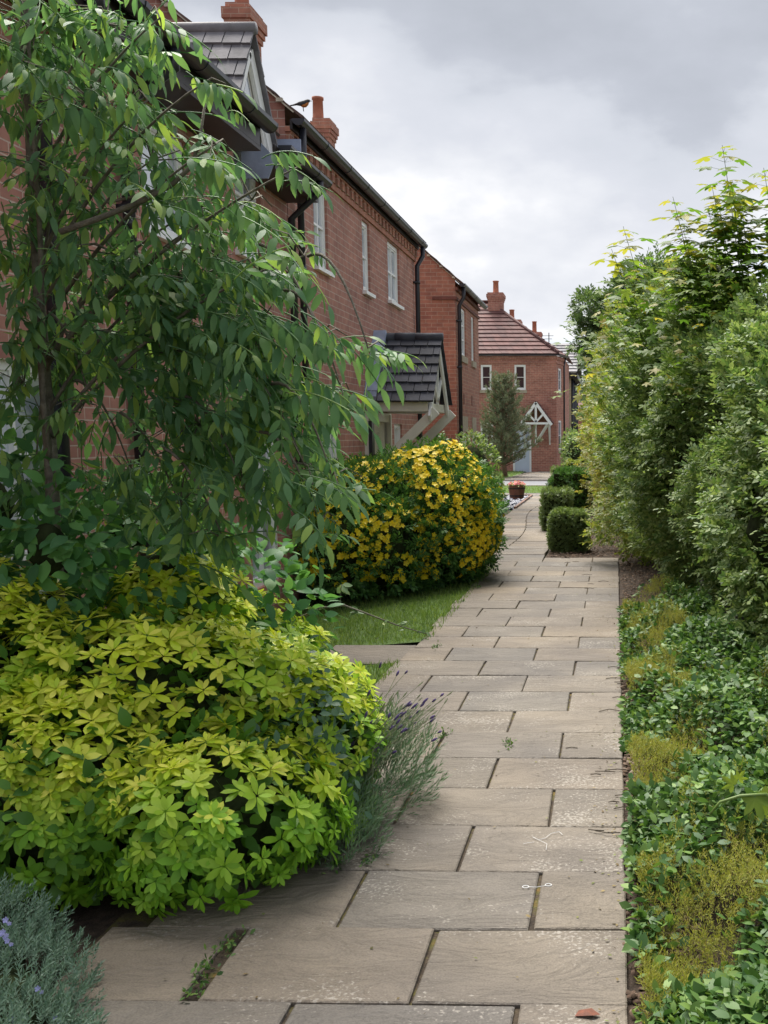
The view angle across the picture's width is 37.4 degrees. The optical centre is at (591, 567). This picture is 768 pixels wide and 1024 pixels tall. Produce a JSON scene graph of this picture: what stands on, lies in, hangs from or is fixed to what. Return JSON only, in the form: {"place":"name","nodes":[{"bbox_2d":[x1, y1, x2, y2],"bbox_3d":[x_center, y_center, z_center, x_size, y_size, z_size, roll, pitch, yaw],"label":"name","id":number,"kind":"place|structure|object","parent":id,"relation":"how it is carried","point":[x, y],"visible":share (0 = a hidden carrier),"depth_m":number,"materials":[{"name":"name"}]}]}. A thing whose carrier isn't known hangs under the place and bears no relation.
{"place":"outdoors","nodes":[
{"label":"outdoors","id":0,"kind":"place"},
{"bbox_2d":[0,873,144,979],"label":"soil bed","id":1,"kind":"object","parent":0,"point":[95,923],"visible":0.02,"depth_m":3.66,"materials":[{"name":"brown soil"}]},
{"bbox_2d":[0,872,109,1023],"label":"rosemary bush","id":2,"kind":"object","parent":1,"relation":"on","point":[26,995],"visible":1,"depth_m":3.00,"materials":[{"name":"green plant"}]},
{"bbox_2d":[75,474,172,568],"bbox_3d":[-2.332,0.207,5.478,1.160,1.398,0.442,0,7,1],"label":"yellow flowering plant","id":3,"kind":"object","parent":1,"relation":"on","point":[105,523],"visible":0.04,"depth_m":5.44,"materials":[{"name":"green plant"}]},
{"bbox_2d":[0,407,346,659],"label":"lilac shrub","id":4,"kind":"object","parent":1,"relation":"on","point":[48,545],"visible":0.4,"depth_m":4.44,"materials":[{"name":"green plant"}]},
{"bbox_2d":[0,546,390,921],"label":"golden bush","id":5,"kind":"object","parent":1,"relation":"on","point":[128,762],"visible":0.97,"depth_m":3.79,"materials":[{"name":"green plant"}]},
{"bbox_2d":[292,583,430,636],"bbox_3d":[-1.228,0.394,5.415,0.872,0.645,0.129,-1,7,-5],"label":"bramble shoot","id":6,"kind":"object","parent":5,"relation":"attached to","point":[343,588],"visible":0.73,"depth_m":5.38,"materials":[{"name":"green plant"}]},
{"bbox_2d":[0,0,426,642],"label":"ash tree","id":7,"kind":"object","parent":1,"relation":"on","point":[222,440],"visible":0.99,"depth_m":4.15,"materials":[{"name":"green plant"}]},
{"bbox_2d":[44,509,592,1023],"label":"paving joints","id":8,"kind":"object","parent":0,"point":[130,917],"visible":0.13,"depth_m":3.57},
{"bbox_2d":[53,471,626,1023],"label":"path","id":9,"kind":"structure","parent":0,"point":[305,955],"depth_m":3.90,"materials":[{"name":"grey stone"}]},
{"bbox_2d":[226,619,390,858],"bbox_3d":[-1.039,0.713,4.121,0.568,0.986,0.599,0,7,1],"label":"rose briar","id":10,"kind":"object","parent":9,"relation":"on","point":[334,712],"visible":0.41,"depth_m":4.08,"materials":[{"name":"green plant"}]},
{"bbox_2d":[180,585,516,1000],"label":"weeds","id":11,"kind":"object","parent":9,"relation":"on","point":[229,947],"visible":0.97,"depth_m":3.36,"materials":[{"name":"green plant"}]},
{"bbox_2d":[290,662,452,869],"bbox_3d":[-0.927,0.774,4.525,0.709,0.578,1.310,0,7,1],"label":"lavender","id":12,"kind":"object","parent":9,"relation":"on","point":[399,724],"visible":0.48,"depth_m":4.48,"materials":[{"name":"green plant"}]},
{"bbox_2d":[164,560,620,1023],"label":"leaf litter","id":13,"kind":"object","parent":9,"relation":"on","point":[617,1021],"visible":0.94,"depth_m":4.01,"materials":[{"name":"brown plant"}]},
{"bbox_2d":[455,425,504,495],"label":"laurel shrub","id":14,"kind":"object","parent":9,"relation":"on","point":[479,452],"visible":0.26,"depth_m":16.97,"materials":[{"name":"green plant"}]},
{"bbox_2d":[499,494,530,509],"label":"slate chippings","id":15,"kind":"object","parent":9,"relation":"on","point":[512,502],"visible":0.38,"depth_m":25.81,"materials":[{"name":"white gravel"}]},
{"bbox_2d":[507,480,526,499],"bbox_3d":[-1.837,-1.924,26.992,0.480,0.470,0.476,-4,8,-31],"label":"barrel planter","id":16,"kind":"object","parent":15,"relation":"on","point":[516,489],"visible":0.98,"depth_m":26.86,"materials":[{"name":"brown wood"}]},
{"bbox_2d":[522,883,551,887],"bbox_3d":[-0.191,1.106,3.828,0.105,0.004,0.024,-1,7,-11],"label":"chalk mark","id":17,"kind":"object","parent":9,"relation":"on","point":[538,886],"visible":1,"depth_m":3.83,"materials":[{"name":"white"}]},
{"bbox_2d":[549,464,560,476],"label":"box bush","id":18,"kind":"object","parent":9,"relation":"on","point":[553,468],"visible":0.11,"depth_m":26.65,"materials":[{"name":"green plant"}]},
{"bbox_2d":[545,465,593,509],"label":"box bush","id":19,"kind":"object","parent":9,"relation":"on","point":[564,475],"visible":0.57,"depth_m":21.86,"materials":[{"name":"green plant"}]},
{"bbox_2d":[564,458,580,469],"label":"box bush","id":20,"kind":"object","parent":9,"relation":"on","point":[569,460],"visible":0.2,"depth_m":27.26,"materials":[{"name":"green plant"}]},
{"bbox_2d":[575,1008,599,1015],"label":"dead leaf","id":21,"kind":"object","parent":9,"relation":"on","point":[587,1012],"visible":1,"depth_m":2.97,"materials":[{"name":"brown plant"}]},
{"bbox_2d":[553,553,634,832],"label":"twig litter","id":22,"kind":"object","parent":9,"relation":"on","point":[600,711],"visible":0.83,"depth_m":5.14,"materials":[{"name":"brown wood"}]},
{"bbox_2d":[351,657,399,697],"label":"grass","id":23,"kind":"structure","parent":0,"point":[383,668],"depth_m":7.35,"materials":[{"name":"green plant"}]},
{"bbox_2d":[282,567,491,650],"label":"lawn","id":24,"kind":"structure","parent":0,"point":[372,624],"depth_m":9.78,"materials":[{"name":"green plant"}]},
{"bbox_2d":[292,436,510,602],"bbox_3d":[-2.017,-0.581,11.826,2.893,1.686,2.131,-5,9,-37],"label":"yellow flower bush","id":25,"kind":"object","parent":24,"relation":"on","point":[443,523],"visible":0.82,"depth_m":11.21,"materials":[{"name":"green plant"}]},
{"bbox_2d":[168,0,767,381],"label":"sky","id":26,"kind":"structure","parent":0,"point":[518,140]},
{"bbox_2d":[327,457,637,650],"bbox_3d":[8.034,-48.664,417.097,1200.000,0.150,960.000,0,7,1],"label":"ground","id":27,"kind":"structure","parent":0,"point":[417,643],"depth_m":8.62,"materials":[{"name":"brown soil"}]},
{"bbox_2d":[0,0,332,617],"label":"terraced house","id":28,"kind":"structure","parent":27,"relation":"on","point":[233,47],"depth_m":7.88,"materials":[{"name":"red brick"}]},
{"bbox_2d":[0,360,42,560],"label":"window","id":29,"kind":"structure","parent":28,"relation":"in","point":[10,448],"depth_m":5.95,"materials":[{"name":"grey glass"}]},
{"bbox_2d":[141,128,191,250],"bbox_3d":[-3.015,-2.692,7.757,0.145,0.795,0.930,0,7,1],"label":"window","id":30,"kind":"structure","parent":28,"relation":"in","point":[176,164],"depth_m":7.83,"materials":[{"name":"white paint"}]},
{"bbox_2d":[233,151,257,260],"bbox_3d":[-2.981,-3.177,9.486,0.145,1.045,0.780,0,7,1],"label":"window","id":31,"kind":"structure","parent":28,"relation":"in","point":[250,184],"depth_m":9.48,"materials":[{"name":"white paint"}]},
{"bbox_2d":[247,389,278,587],"bbox_3d":[-3.024,-0.761,9.970,0.050,1.840,0.860,0,7,1],"label":"door","id":32,"kind":"structure","parent":28,"relation":"in","point":[269,546],"depth_m":10.09,"materials":[{"name":"white paint"}]},
{"bbox_2d":[146,0,455,601],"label":"terraced house","id":33,"kind":"structure","parent":27,"relation":"on","point":[370,240],"depth_m":13.91,"materials":[{"name":"red brick"}]},
{"bbox_2d":[290,99,309,110],"bbox_3d":[-2.835,-4.515,10.727,0.213,0.118,0.052,-1,7,-11],"label":"bird","id":34,"kind":"object","parent":33,"relation":"on","point":[304,103],"visible":0.98,"depth_m":10.71},
{"bbox_2d":[313,194,334,277],"bbox_3d":[-2.930,-3.658,11.840,0.135,0.955,0.670,0,7,1],"label":"window","id":35,"kind":"structure","parent":33,"relation":"in","point":[318,208],"depth_m":12.02,"materials":[{"name":"white paint"}]},
{"bbox_2d":[319,434,337,464],"bbox_3d":[-2.971,-1.021,12.250,0.050,1.110,0.950,0,7,1],"label":"window","id":36,"kind":"structure","parent":33,"relation":"in","point":[332,438],"depth_m":12.61,"materials":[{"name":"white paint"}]},
{"bbox_2d":[362,221,375,298],"bbox_3d":[-2.888,-3.937,14.022,0.135,0.925,0.530,0,7,1],"label":"window","id":37,"kind":"structure","parent":33,"relation":"in","point":[365,291],"depth_m":14.15,"materials":[{"name":"white paint"}]},
{"bbox_2d":[374,422,384,478],"bbox_3d":[-2.925,-1.013,15.005,0.053,1.935,1.060,0,7,1],"label":"door","id":38,"kind":"structure","parent":33,"relation":"in","point":[380,431],"depth_m":15.13,"materials":[{"name":"beige paint"}]},
{"bbox_2d":[387,241,403,309],"bbox_3d":[-2.854,-4.194,15.779,0.135,0.875,0.940,0,7,1],"label":"window","id":39,"kind":"structure","parent":33,"relation":"in","point":[391,250],"depth_m":15.93,"materials":[{"name":"white paint"}]},
{"bbox_2d":[394,424,399,457],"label":"window","id":40,"kind":"structure","parent":33,"relation":"in","point":[396,426],"depth_m":16.22,"materials":[{"name":"white paint"}]},
{"bbox_2d":[310,96,487,447],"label":"terraced house","id":41,"kind":"structure","parent":27,"relation":"on","point":[449,308],"depth_m":21.86,"materials":[{"name":"red brick"}]},
{"bbox_2d":[461,309,467,363],"bbox_3d":[-2.680,-4.801,22.744,0.115,1.100,0.900,0,7,1],"label":"window","id":42,"kind":"structure","parent":41,"relation":"in","point":[464,359],"depth_m":23.04,"materials":[{"name":"white paint"}]},
{"bbox_2d":[471,317,476,367],"bbox_3d":[-2.650,-4.989,24.307,0.115,1.100,0.650,0,7,1],"label":"window","id":43,"kind":"structure","parent":41,"relation":"in","point":[473,364],"depth_m":24.48,"materials":[{"name":"white paint"}]},
{"bbox_2d":[409,431,456,450],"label":"laurel shrub","id":44,"kind":"object","parent":27,"relation":"on","point":[441,435],"visible":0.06,"depth_m":16.84,"materials":[{"name":"green plant"}]},
{"bbox_2d":[504,494,532,508],"bbox_3d":[-1.937,-1.556,25.904,0.735,0.090,4.925,0,7,1],"label":"timber edging","id":45,"kind":"object","parent":27,"relation":"on","point":[522,502],"visible":0.43,"depth_m":25.85,"materials":[{"name":"brown wood"}]},
{"bbox_2d":[499,479,547,480],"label":"kerb","id":46,"kind":"structure","parent":27,"relation":"on","point":[526,479],"depth_m":38.48,"materials":[{"name":"concrete"}]},
{"bbox_2d":[478,281,572,471],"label":"end house","id":47,"kind":"structure","parent":27,"relation":"on","point":[537,364],"depth_m":47.65,"materials":[{"name":"red brick"}]},
{"bbox_2d":[480,365,491,392],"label":"window","id":48,"kind":"structure","parent":47,"relation":"in","point":[486,377],"depth_m":47.49,"materials":[{"name":"white paint"}]},
{"bbox_2d":[481,423,492,449],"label":"window","id":49,"kind":"structure","parent":47,"relation":"in","point":[488,423],"depth_m":47.81,"materials":[{"name":"white paint"}]},
{"bbox_2d":[514,365,526,392],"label":"window","id":50,"kind":"structure","parent":47,"relation":"in","point":[520,370],"depth_m":47.46,"materials":[{"name":"white paint"}]},
{"bbox_2d":[515,428,529,471],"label":"door","id":51,"kind":"structure","parent":47,"relation":"in","point":[523,464],"depth_m":47.90,"materials":[{"name":"blue paint"}]},
{"bbox_2d":[558,368,562,394],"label":"window","id":52,"kind":"structure","parent":47,"relation":"in","point":[559,370],"depth_m":48.26,"materials":[{"name":"white paint"}]},
{"bbox_2d":[558,421,562,452],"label":"window","id":53,"kind":"structure","parent":47,"relation":"in","point":[559,421],"depth_m":48.55,"materials":[{"name":"white glass"}]},
{"bbox_2d":[509,309,548,341],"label":"distant house","id":54,"kind":"structure","parent":27,"relation":"on","point":[534,325],"depth_m":72.22,"materials":[{"name":"red brick"}]},
{"bbox_2d":[538,485,574,530],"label":"box bush","id":55,"kind":"object","parent":27,"relation":"on","point":[554,498],"visible":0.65,"depth_m":17.96,"materials":[{"name":"green plant"}]},
{"bbox_2d":[550,343,582,434],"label":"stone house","id":56,"kind":"structure","parent":27,"relation":"on","point":[573,371],"depth_m":62.68,"materials":[{"name":"red brick"}]},
{"bbox_2d":[559,427,587,467],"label":"variegated shrub","id":57,"kind":"object","parent":27,"relation":"on","point":[570,450],"visible":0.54,"depth_m":43.47,"materials":[{"name":"green plant"}]},
{"bbox_2d":[578,386,586,437],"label":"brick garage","id":58,"kind":"structure","parent":27,"relation":"on","point":[580,422],"depth_m":84.36,"materials":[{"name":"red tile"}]},
{"bbox_2d":[493,470,525,478],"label":"verge","id":59,"kind":"structure","parent":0,"point":[512,474],"depth_m":45.14,"materials":[{"name":"green plant"}]},
{"bbox_2d":[479,370,542,476],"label":"pine tree","id":60,"kind":"object","parent":59,"relation":"on","point":[501,422],"visible":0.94,"depth_m":40.93,"materials":[{"name":"green plant"}]},
{"bbox_2d":[495,481,548,484],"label":"road","id":61,"kind":"structure","parent":0,"point":[532,482],"depth_m":37.37,"materials":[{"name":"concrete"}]},
{"bbox_2d":[503,485,548,492],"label":"verge","id":62,"kind":"structure","parent":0,"point":[530,489],"depth_m":31.84,"materials":[{"name":"green plant"}]},
{"bbox_2d":[545,498,653,558],"bbox_3d":[2.466,-0.966,21.224,5.880,0.001,14.340,0,7,1],"label":"soil bed","id":63,"kind":"object","parent":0,"point":[594,555],"visible":0.02,"depth_m":14.85,"materials":[{"name":"brown soil"}]},
{"bbox_2d":[545,506,590,553],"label":"box bush","id":64,"kind":"object","parent":63,"relation":"on","point":[567,526],"visible":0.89,"depth_m":14.82,"materials":[{"name":"green plant"}]},
{"bbox_2d":[571,361,620,523],"bbox_3d":[0.723,-2.595,19.266,2.265,3.848,6.470,0,7,1],"label":"hedge shrub","id":65,"kind":"object","parent":63,"relation":"on","point":[595,482],"visible":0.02,"depth_m":20.31,"materials":[{"name":"green plant"}]},
{"bbox_2d":[572,292,643,505],"bbox_3d":[0.604,-3.097,22.557,2.412,4.052,11.412,0,7,1],"label":"hedge shrub","id":66,"kind":"object","parent":63,"relation":"on","point":[610,309],"visible":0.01,"depth_m":18.54,"materials":[{"name":"green plant"}]},
{"bbox_2d":[573,251,705,565],"bbox_3d":[0.749,-1.996,14.382,1.951,3.792,4.989,0,7,1],"label":"hedge shrub","id":67,"kind":"object","parent":63,"relation":"on","point":[600,524],"visible":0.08,"depth_m":13.32,"materials":[{"name":"green plant"}]},
{"bbox_2d":[564,242,720,412],"bbox_3d":[1.432,-4.577,25.646,4.203,6.067,3.492,-1,7,-12],"label":"broadleaf tree","id":68,"kind":"object","parent":63,"relation":"on","point":[591,299],"visible":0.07,"depth_m":25.07,"materials":[{"name":"green plant"}]},
{"bbox_2d":[547,507,767,1023],"bbox_3d":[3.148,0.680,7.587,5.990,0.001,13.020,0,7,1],"label":"soil bed","id":69,"kind":"object","parent":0,"point":[632,985],"visible":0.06,"depth_m":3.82,"materials":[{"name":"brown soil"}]},
{"bbox_2d":[590,227,694,568],"bbox_3d":[0.523,-1.538,10.743,1.258,3.403,0.544,-7,10,-44],"label":"sycamore sapling","id":70,"kind":"object","parent":69,"relation":"on","point":[622,264],"visible":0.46,"depth_m":10.46,"materials":[{"name":"green plant"}]},
{"bbox_2d":[551,252,767,447],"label":"sycamore sapling","id":71,"kind":"object","parent":69,"relation":"on","point":[604,322],"visible":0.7,"depth_m":9.00,"materials":[{"name":"green plant"}]},
{"bbox_2d":[585,241,754,606],"bbox_3d":[0.992,-1.448,10.914,1.898,3.486,4.420,-1,7,-7],"label":"hedge shrub","id":72,"kind":"object","parent":69,"relation":"on","point":[642,498],"visible":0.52,"depth_m":9.98,"materials":[{"name":"green plant"}]},
{"bbox_2d":[648,198,723,345],"bbox_3d":[0.905,-1.486,9.890,0.748,3.502,0.914,6,9,39],"label":"sycamore sapling","id":73,"kind":"object","parent":69,"relation":"on","point":[687,250],"visible":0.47,"depth_m":9.63,"materials":[{"name":"green plant"}]},
{"bbox_2d":[615,575,767,1023],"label":"ground cover","id":74,"kind":"object","parent":69,"relation":"on","point":[738,991],"depth_m":4.22,"materials":[{"name":"green plant"}]},
{"bbox_2d":[620,573,767,1023],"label":"seedhead ground cover","id":75,"kind":"object","parent":69,"relation":"on","point":[664,750],"visible":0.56,"depth_m":3.51,"materials":[{"name":"green plant"}]},
{"bbox_2d":[632,272,767,672],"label":"hedge shrub","id":76,"kind":"object","parent":69,"relation":"on","point":[729,477],"visible":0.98,"depth_m":7.37,"materials":[{"name":"green plant"}]},
{"bbox_2d":[680,145,767,339],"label":"sycamore sapling","id":77,"kind":"object","parent":69,"relation":"on","point":[722,234],"visible":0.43,"depth_m":9.28,"materials":[{"name":"green plant"}]},
{"bbox_2d":[710,769,767,820],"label":"maple shoot","id":78,"kind":"object","parent":69,"relation":"on","point":[758,801],"visible":1,"depth_m":3.19,"materials":[{"name":"green plant"}]},
{"bbox_2d":[725,170,767,295],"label":"sycamore sapling","id":79,"kind":"object","parent":69,"relation":"on","point":[750,187],"visible":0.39,"depth_m":9.16,"materials":[{"name":"green plant"}]},
{"bbox_2d":[737,248,767,310],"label":"sycamore sapling","id":80,"kind":"object","parent":69,"relation":"on","point":[762,269],"visible":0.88,"depth_m":8.74,"materials":[{"name":"green plant"}]}
]}

